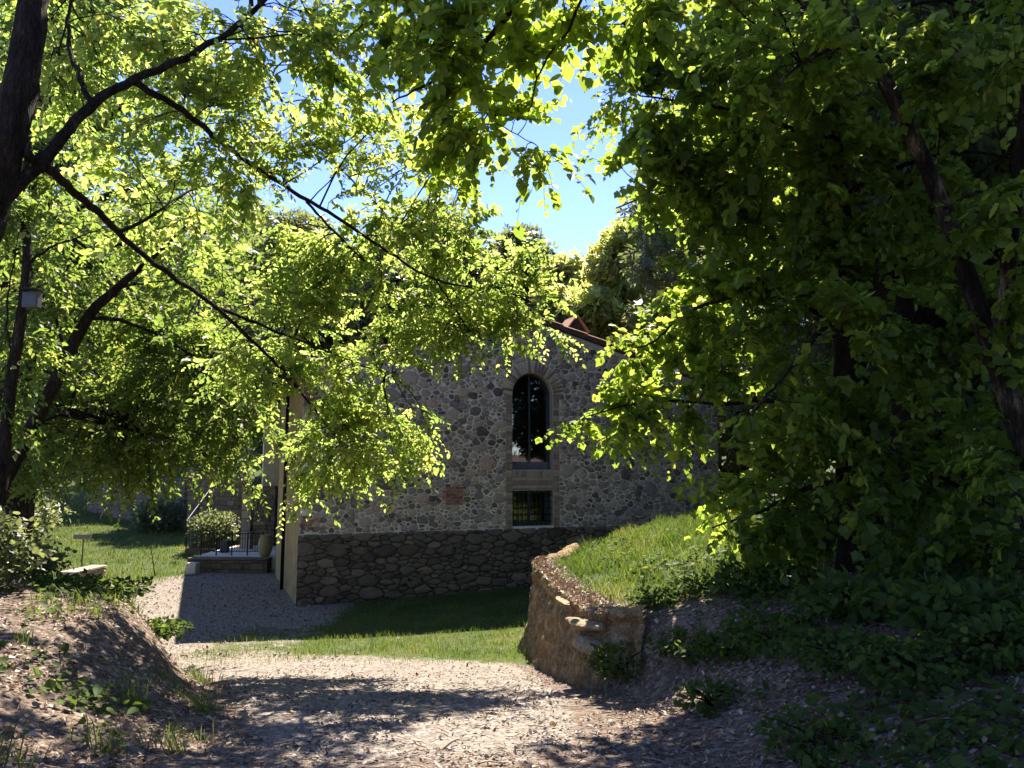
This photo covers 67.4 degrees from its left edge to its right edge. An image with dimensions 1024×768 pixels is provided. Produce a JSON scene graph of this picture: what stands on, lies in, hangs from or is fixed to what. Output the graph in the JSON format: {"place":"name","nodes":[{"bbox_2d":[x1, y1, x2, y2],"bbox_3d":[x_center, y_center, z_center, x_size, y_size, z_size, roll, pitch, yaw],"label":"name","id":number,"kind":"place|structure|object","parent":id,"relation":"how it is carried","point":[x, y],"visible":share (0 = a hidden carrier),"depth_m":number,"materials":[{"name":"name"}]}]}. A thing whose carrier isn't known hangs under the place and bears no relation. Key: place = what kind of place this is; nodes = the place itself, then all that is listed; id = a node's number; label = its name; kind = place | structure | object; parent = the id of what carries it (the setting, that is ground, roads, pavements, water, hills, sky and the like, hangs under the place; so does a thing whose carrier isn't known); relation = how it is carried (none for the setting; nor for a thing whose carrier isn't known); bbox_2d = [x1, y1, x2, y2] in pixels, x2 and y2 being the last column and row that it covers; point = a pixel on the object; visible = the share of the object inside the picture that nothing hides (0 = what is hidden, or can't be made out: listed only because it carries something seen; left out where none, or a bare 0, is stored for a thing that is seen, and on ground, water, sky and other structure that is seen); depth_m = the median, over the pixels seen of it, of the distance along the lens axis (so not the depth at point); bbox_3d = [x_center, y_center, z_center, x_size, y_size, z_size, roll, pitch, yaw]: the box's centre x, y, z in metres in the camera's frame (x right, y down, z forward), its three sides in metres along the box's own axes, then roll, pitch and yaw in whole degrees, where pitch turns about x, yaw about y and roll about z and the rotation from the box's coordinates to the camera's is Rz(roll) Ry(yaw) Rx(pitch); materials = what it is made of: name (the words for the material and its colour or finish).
{"place":"outdoors","nodes":[
{"label":"outdoors","id":0,"kind":"place"},
{"bbox_2d":[220,541,228,552],"bbox_3d":[-8.605,4.873,22.997,0.226,0.340,0.204,0,-6,0],"label":"planter box","id":1,"kind":"object","parent":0,"point":[226,545],"visible":0.63,"depth_m":22.91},
{"bbox_2d":[174,584,532,666],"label":"grass","id":2,"kind":"structure","parent":0,"point":[408,605],"depth_m":12.92,"materials":[{"name":"green plant"}]},
{"bbox_2d":[2,0,807,332],"label":"sky","id":3,"kind":"structure","parent":0,"point":[579,220],"materials":[{"name":"blue"}]},
{"bbox_2d":[0,362,1023,767],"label":"ground","id":4,"kind":"structure","parent":0,"point":[276,734],"depth_m":6.45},
{"bbox_2d":[0,505,57,591],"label":"shrub","id":5,"kind":"object","parent":4,"relation":"on","point":[20,543],"visible":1,"depth_m":7.50,"materials":[{"name":"green plant"}]},
{"bbox_2d":[1,540,77,578],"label":"shrub","id":6,"kind":"object","parent":4,"relation":"on","point":[50,565],"visible":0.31,"depth_m":9.09,"materials":[{"name":"green plant"}]},
{"bbox_2d":[31,489,75,542],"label":"shrub","id":7,"kind":"object","parent":4,"relation":"on","point":[38,513],"visible":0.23,"depth_m":26.94,"materials":[{"name":"green plant"}]},
{"bbox_2d":[0,195,114,370],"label":"tree","id":8,"kind":"object","parent":4,"relation":"on","point":[52,215],"depth_m":51.03,"materials":[{"name":"green plant"}]},
{"bbox_2d":[0,0,128,545],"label":"thin tree","id":9,"kind":"object","parent":4,"relation":"on","point":[13,356],"visible":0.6,"depth_m":8.66,"materials":[{"name":"green plant"}]},
{"bbox_2d":[18,288,45,309],"bbox_3d":[-5.096,-0.895,8.258,0.200,0.191,0.398,0,-6,0],"label":"floodlight","id":10,"kind":"object","parent":9,"relation":"attached to","point":[31,297],"visible":1,"depth_m":8.12,"materials":[{"name":"metal"}]},
{"bbox_2d":[21,568,114,591],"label":"shrub","id":11,"kind":"object","parent":4,"relation":"on","point":[69,580],"visible":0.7,"depth_m":8.33,"materials":[{"name":"green plant"}]},
{"bbox_2d":[0,15,162,501],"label":"lime tree","id":12,"kind":"object","parent":4,"relation":"on","point":[78,179],"visible":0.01,"depth_m":19.88,"materials":[{"name":"green plant"}]},
{"bbox_2d":[73,534,91,566],"bbox_3d":[-11.816,4.669,21.098,0.500,1.060,0.053,0,-6,0],"label":"signpost","id":13,"kind":"object","parent":4,"relation":"on","point":[82,536],"visible":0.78,"depth_m":21.12,"materials":[{"name":"grey metal"}]},
{"bbox_2d":[61,565,107,583],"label":"lawn kerb","id":14,"kind":"structure","parent":4,"relation":"on","point":[97,570],"depth_m":19.63,"materials":[{"name":"stone"}]},
{"bbox_2d":[65,575,157,601],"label":"shrub","id":15,"kind":"object","parent":4,"relation":"on","point":[118,584],"visible":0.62,"depth_m":8.53,"materials":[{"name":"green plant"}]},
{"bbox_2d":[26,500,239,584],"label":"grass","id":16,"kind":"structure","parent":4,"relation":"on","point":[98,555],"depth_m":25.98,"materials":[{"name":"green plant"}]},
{"bbox_2d":[87,478,188,526],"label":"lawn wall","id":17,"kind":"structure","parent":4,"relation":"on","point":[140,498],"depth_m":32.29,"materials":[{"name":"stone"}]},
{"bbox_2d":[81,192,211,439],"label":"tree","id":18,"kind":"object","parent":4,"relation":"on","point":[163,265],"visible":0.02,"depth_m":50.51,"materials":[{"name":"green plant"}]},
{"bbox_2d":[0,0,294,539],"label":"lime tree","id":19,"kind":"object","parent":4,"relation":"on","point":[152,291],"visible":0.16,"depth_m":15.20,"materials":[{"name":"green plant"}]},
{"bbox_2d":[150,547,158,575],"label":"sapling","id":20,"kind":"object","parent":4,"relation":"on","point":[153,562],"visible":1,"depth_m":20.59,"materials":[{"name":"green plant"}]},
{"bbox_2d":[0,203,314,529],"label":"leaning tree","id":21,"kind":"object","parent":4,"relation":"on","point":[127,456],"visible":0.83,"depth_m":10.55,"materials":[{"name":"green plant"}]},
{"bbox_2d":[127,497,187,532],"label":"shrub","id":22,"kind":"object","parent":4,"relation":"on","point":[170,511],"visible":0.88,"depth_m":29.22,"materials":[{"name":"green plant"}]},
{"bbox_2d":[144,614,194,640],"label":"shrub","id":23,"kind":"object","parent":4,"relation":"on","point":[164,630],"visible":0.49,"depth_m":8.34,"materials":[{"name":"green plant"}]},
{"bbox_2d":[185,562,199,574],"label":"stone block","id":24,"kind":"structure","parent":4,"relation":"on","point":[192,567],"depth_m":20.73,"materials":[{"name":"grey stone"}]},
{"bbox_2d":[185,489,237,553],"bbox_3d":[-9.989,4.548,25.607,1.040,2.019,1.915,0,-6,0],"label":"garden stair","id":25,"kind":"object","parent":4,"relation":"on","point":[196,550],"visible":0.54,"depth_m":24.88,"materials":[{"name":"stone"}]},
{"bbox_2d":[185,508,240,548],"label":"shrub","id":26,"kind":"object","parent":4,"relation":"on","point":[220,520],"visible":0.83,"depth_m":24.73,"materials":[{"name":"green plant"}]},
{"bbox_2d":[186,468,246,537],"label":"wall","id":27,"kind":"structure","parent":4,"relation":"on","point":[227,500],"depth_m":28.18,"materials":[{"name":"stone"}]},
{"bbox_2d":[158,197,276,457],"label":"tree","id":28,"kind":"object","parent":4,"relation":"on","point":[271,211],"visible":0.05,"depth_m":45.19,"materials":[{"name":"green plant"}]},
{"bbox_2d":[112,574,344,659],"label":"gravel litter","id":29,"kind":"object","parent":4,"relation":"on","point":[166,644],"visible":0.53,"depth_m":15.48,"materials":[{"name":"grey gravel"}]},
{"bbox_2d":[187,556,272,572],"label":"terrace wall","id":30,"kind":"structure","parent":4,"relation":"on","point":[210,564],"depth_m":21.21,"materials":[{"name":"stone"}]},
{"bbox_2d":[197,544,275,569],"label":"terrace","id":31,"kind":"structure","parent":4,"relation":"on","point":[250,554],"depth_m":22.45,"materials":[{"name":"grey stone"}]},
{"bbox_2d":[200,532,263,555],"bbox_3d":[-8.098,4.615,22.220,1.829,0.680,0.036,0,-6,0],"label":"railing","id":32,"kind":"object","parent":31,"relation":"on","point":[232,533],"visible":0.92,"depth_m":22.21,"materials":[{"name":"metal"}]},
{"bbox_2d":[240,485,255,548],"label":"stone pillar","id":33,"kind":"structure","parent":31,"relation":"on","point":[246,526],"depth_m":24.15,"materials":[{"name":"grey stone"}]},
{"bbox_2d":[258,534,272,556],"bbox_3d":[-7.054,4.620,21.968,0.420,0.610,0.414,0,-6,0],"label":"oil jar","id":34,"kind":"object","parent":31,"relation":"on","point":[265,544],"visible":1,"depth_m":21.83,"materials":[{"name":"green ceramic"}]},
{"bbox_2d":[253,486,277,545],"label":"retaining wall","id":35,"kind":"structure","parent":4,"relation":"on","point":[268,525],"depth_m":25.22,"materials":[{"name":"stone"}]},
{"bbox_2d":[204,205,357,476],"bbox_3d":[-10.959,-1.829,40.496,8.878,14.631,9.417,0,-6,0],"label":"tree","id":36,"kind":"object","parent":4,"relation":"on","point":[300,218],"visible":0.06,"depth_m":38.56,"materials":[{"name":"green plant"}]},
{"bbox_2d":[0,0,587,542],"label":"arching tree","id":37,"kind":"object","parent":4,"relation":"on","point":[226,86],"visible":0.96,"depth_m":8.07,"materials":[{"name":"green plant"}]},
{"bbox_2d":[0,552,628,767],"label":"grass","id":38,"kind":"structure","parent":4,"relation":"on","point":[203,706],"depth_m":5.65,"materials":[{"name":"green plant"}]},
{"bbox_2d":[277,229,452,359],"bbox_3d":[-6.511,-0.830,36.704,9.013,14.110,8.605,-5,-8,35],"label":"tree","id":39,"kind":"object","parent":4,"relation":"on","point":[365,320],"visible":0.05,"depth_m":34.88,"materials":[{"name":"green plant"}]},
{"bbox_2d":[161,638,676,767],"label":"path chips","id":40,"kind":"object","parent":4,"relation":"on","point":[449,749],"visible":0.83,"depth_m":5.92,"materials":[{"name":"beige gravel"}]},
{"bbox_2d":[364,194,502,344],"bbox_3d":[-3.584,-2.291,40.502,9.611,15.905,9.625,0,-6,0],"label":"tree","id":41,"kind":"object","parent":4,"relation":"on","point":[474,272],"visible":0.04,"depth_m":39.84,"materials":[{"name":"green plant"}]},
{"bbox_2d":[439,737,459,748],"bbox_3d":[-0.412,2.337,4.965,0.026,0.038,0.282,-4,-7,28],"label":"stick","id":42,"kind":"object","parent":4,"relation":"on","point":[449,743],"visible":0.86,"depth_m":4.97,"materials":[{"name":"brown wood"}]},
{"bbox_2d":[253,313,719,606],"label":"stone house","id":43,"kind":"structure","parent":4,"relation":"on","point":[508,500],"depth_m":17.93,"materials":[{"name":"stone"}]},
{"bbox_2d":[512,374,549,469],"bbox_3d":[0.389,0.933,18.740,1.056,2.348,0.222,3,-7,-22],"label":"window","id":44,"kind":"structure","parent":43,"relation":"in","point":[540,419],"depth_m":18.79,"materials":[{"name":"glass"}]},
{"bbox_2d":[512,490,551,525],"bbox_3d":[0.433,2.967,18.398,1.058,0.828,0.254,3,-7,-22],"label":"cellar window","id":45,"kind":"structure","parent":43,"relation":"in","point":[547,501],"depth_m":18.38,"materials":[{"name":"metal"}]},
{"bbox_2d":[279,0,711,239],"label":"overhead tree","id":46,"kind":"object","parent":4,"relation":"on","point":[455,49],"visible":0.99,"depth_m":6.61,"materials":[{"name":"green plant"}]},
{"bbox_2d":[0,534,1021,767],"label":"fallen twigs","id":47,"kind":"object","parent":4,"relation":"on","point":[710,743],"visible":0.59,"depth_m":5.50,"materials":[{"name":"brown wood"}]},
{"bbox_2d":[0,485,1023,767],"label":"ground ivy","id":48,"kind":"object","parent":4,"relation":"on","point":[968,723],"visible":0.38,"depth_m":4.55,"materials":[{"name":"green plant"}]},
{"bbox_2d":[0,518,1023,767],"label":"leaf litter","id":49,"kind":"object","parent":4,"relation":"on","point":[66,756],"visible":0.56,"depth_m":5.30,"materials":[{"name":"brown plant"}]},
{"bbox_2d":[476,222,558,317],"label":"tree","id":50,"kind":"object","parent":4,"relation":"on","point":[499,246],"visible":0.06,"depth_m":41.08,"materials":[{"name":"green plant"}]},
{"bbox_2d":[528,246,588,318],"bbox_3d":[2.155,-0.551,36.845,6.287,12.758,6.123,0,-6,0],"label":"tree","id":51,"kind":"object","parent":4,"relation":"on","point":[569,267],"visible":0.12,"depth_m":36.77,"materials":[{"name":"green plant"}]},
{"bbox_2d":[550,284,611,339],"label":"tree","id":52,"kind":"object","parent":4,"relation":"on","point":[558,318],"visible":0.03,"depth_m":33.29,"materials":[{"name":"green plant"}]},
{"bbox_2d":[517,543,652,688],"bbox_3d":[0.714,3.226,10.311,1.178,1.602,6.182,0,-7,-2],"label":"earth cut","id":53,"kind":"object","parent":4,"relation":"on","point":[550,634],"visible":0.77,"depth_m":8.68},
{"bbox_2d":[531,555,621,614],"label":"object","id":54,"kind":"object","parent":53,"relation":"on","point":[582,594],"visible":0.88,"depth_m":9.32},
{"bbox_2d":[556,596,597,606],"bbox_3d":[0.813,2.517,8.882,0.594,0.074,0.900,4,-7,-5],"label":"rock","id":55,"kind":"object","parent":53,"relation":"on","point":[563,600],"visible":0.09,"depth_m":8.78,"materials":[{"name":"beige stone"}]},
{"bbox_2d":[565,617,606,631],"bbox_3d":[0.772,2.503,7.959,0.439,0.153,0.569,11,-8,-27],"label":"rock","id":56,"kind":"object","parent":53,"relation":"on","point":[580,623],"visible":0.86,"depth_m":7.80,"materials":[{"name":"beige stone"}]},
{"bbox_2d":[572,634,609,659],"bbox_3d":[0.859,2.687,7.801,0.464,0.202,0.399,13,-3,-10],"label":"rock","id":57,"kind":"object","parent":53,"relation":"on","point":[581,643],"visible":0.63,"depth_m":7.73,"materials":[{"name":"grey stone"}]},
{"bbox_2d":[579,640,647,682],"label":"shrub","id":58,"kind":"object","parent":4,"relation":"on","point":[621,669],"visible":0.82,"depth_m":7.37,"materials":[{"name":"green plant"}]},
{"bbox_2d":[561,214,684,361],"bbox_3d":[4.706,-0.885,34.033,6.441,13.606,6.389,-3,-7,23],"label":"tree","id":59,"kind":"object","parent":4,"relation":"on","point":[603,266],"visible":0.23,"depth_m":32.99,"materials":[{"name":"green plant"}]},
{"bbox_2d":[623,584,682,610],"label":"shrub","id":60,"kind":"object","parent":4,"relation":"on","point":[647,598],"visible":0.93,"depth_m":8.01,"materials":[{"name":"green plant"}]},
{"bbox_2d":[638,623,715,666],"bbox_3d":[1.558,2.362,7.016,0.809,0.333,0.843,0,-6,0],"label":"shrub","id":61,"kind":"object","parent":4,"relation":"on","point":[682,651],"visible":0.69,"depth_m":6.88,"materials":[{"name":"green plant"}]},
{"bbox_2d":[660,570,731,597],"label":"shrub","id":62,"kind":"object","parent":4,"relation":"on","point":[682,580],"visible":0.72,"depth_m":8.09,"materials":[{"name":"green plant"}]},
{"bbox_2d":[664,241,748,423],"bbox_3d":[7.902,-2.921,41.068,9.021,16.514,8.174,0,-6,0],"label":"tree","id":63,"kind":"object","parent":4,"relation":"on","point":[720,421],"depth_m":38.16,"materials":[{"name":"green plant"}]},
{"bbox_2d":[673,674,746,718],"bbox_3d":[1.501,2.333,5.772,0.573,0.268,0.568,5,-8,-37],"label":"shrub","id":64,"kind":"object","parent":4,"relation":"on","point":[703,708],"visible":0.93,"depth_m":5.70,"materials":[{"name":"green plant"}]},
{"bbox_2d":[686,624,760,662],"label":"shrub","id":65,"kind":"object","parent":4,"relation":"on","point":[722,651],"visible":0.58,"depth_m":6.52,"materials":[{"name":"green plant"}]},
{"bbox_2d":[614,89,835,497],"bbox_3d":[7.210,-2.288,25.823,7.515,16.661,8.622,0,-6,0],"label":"tree","id":66,"kind":"object","parent":4,"relation":"on","point":[653,279],"visible":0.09,"depth_m":24.68,"materials":[{"name":"green plant"}]},
{"bbox_2d":[702,554,827,597],"bbox_3d":[2.612,1.951,7.819,1.294,0.426,1.250,0,-6,0],"label":"shrub","id":67,"kind":"object","parent":4,"relation":"on","point":[735,579],"visible":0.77,"depth_m":7.58,"materials":[{"name":"green plant"}]},
{"bbox_2d":[712,607,825,659],"bbox_3d":[2.120,2.008,6.223,1.007,0.351,1.012,-6,-9,41],"label":"shrub","id":68,"kind":"object","parent":4,"relation":"on","point":[751,644],"visible":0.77,"depth_m":6.11,"materials":[{"name":"green plant"}]},
{"bbox_2d":[535,0,1023,591],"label":"maple tree","id":69,"kind":"object","parent":4,"relation":"on","point":[841,414],"visible":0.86,"depth_m":8.19,"materials":[{"name":"green plant"}]},
{"bbox_2d":[758,477,836,545],"bbox_3d":[3.660,1.571,9.413,1.256,1.094,1.360,0,-6,0],"label":"shrub","id":70,"kind":"object","parent":4,"relation":"on","point":[765,503],"visible":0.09,"depth_m":9.20,"materials":[{"name":"green plant"}]},
{"bbox_2d":[754,708,875,767],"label":"shrub","id":71,"kind":"object","parent":4,"relation":"on","point":[799,731],"visible":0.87,"depth_m":4.34,"materials":[{"name":"green plant"}]},
{"bbox_2d":[772,622,913,681],"bbox_3d":[2.341,1.861,5.421,0.923,0.340,1.014,0,-6,0],"label":"shrub","id":72,"kind":"object","parent":4,"relation":"on","point":[808,647],"visible":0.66,"depth_m":5.35,"materials":[{"name":"green plant"}]},
{"bbox_2d":[687,35,998,461],"bbox_3d":[8.606,-6.421,18.516,9.017,18.201,9.198,0,-6,0],"label":"tree","id":73,"kind":"object","parent":4,"relation":"on","point":[775,393],"visible":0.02,"depth_m":17.67,"materials":[{"name":"green plant"}]},
{"bbox_2d":[679,0,1023,470],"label":"pale barked tree","id":74,"kind":"object","parent":4,"relation":"on","point":[945,72],"visible":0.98,"depth_m":7.04,"materials":[{"name":"green plant"}]},
{"bbox_2d":[780,564,934,625],"bbox_3d":[2.802,1.729,6.230,1.075,0.484,1.237,0,-6,0],"label":"shrub","id":75,"kind":"object","parent":4,"relation":"on","point":[853,591],"visible":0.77,"depth_m":6.12,"materials":[{"name":"green plant"}]},
{"bbox_2d":[707,0,1023,487],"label":"tree","id":76,"kind":"object","parent":4,"relation":"on","point":[822,352],"visible":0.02,"depth_m":13.34,"materials":[{"name":"green plant"}]},
{"bbox_2d":[717,0,1022,505],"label":"tree","id":77,"kind":"object","parent":4,"relation":"on","point":[988,142],"visible":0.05,"depth_m":11.13,"materials":[{"name":"green plant"}]},
{"bbox_2d":[836,629,1005,691],"bbox_3d":[2.549,1.734,4.818,1.017,0.337,1.047,0,-6,0],"label":"shrub","id":78,"kind":"object","parent":4,"relation":"on","point":[901,653],"visible":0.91,"depth_m":4.70,"materials":[{"name":"green plant"}]},
{"bbox_2d":[860,571,1023,647],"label":"shrub","id":79,"kind":"object","parent":4,"relation":"on","point":[981,597],"visible":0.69,"depth_m":5.30,"materials":[{"name":"green plant"}]},
{"bbox_2d":[874,6,1023,303],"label":"tree","id":80,"kind":"object","parent":4,"relation":"on","point":[1009,149],"visible":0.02,"depth_m":12.22,"materials":[{"name":"green plant"}]},
{"bbox_2d":[921,603,1023,674],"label":"shrub","id":81,"kind":"object","parent":4,"relation":"on","point":[1010,654],"visible":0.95,"depth_m":4.70,"materials":[{"name":"green plant"}]},
{"bbox_2d":[553,482,1023,686],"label":"grass","id":82,"kind":"structure","parent":0,"point":[667,543],"depth_m":10.82,"materials":[{"name":"green plant"}]}
]}

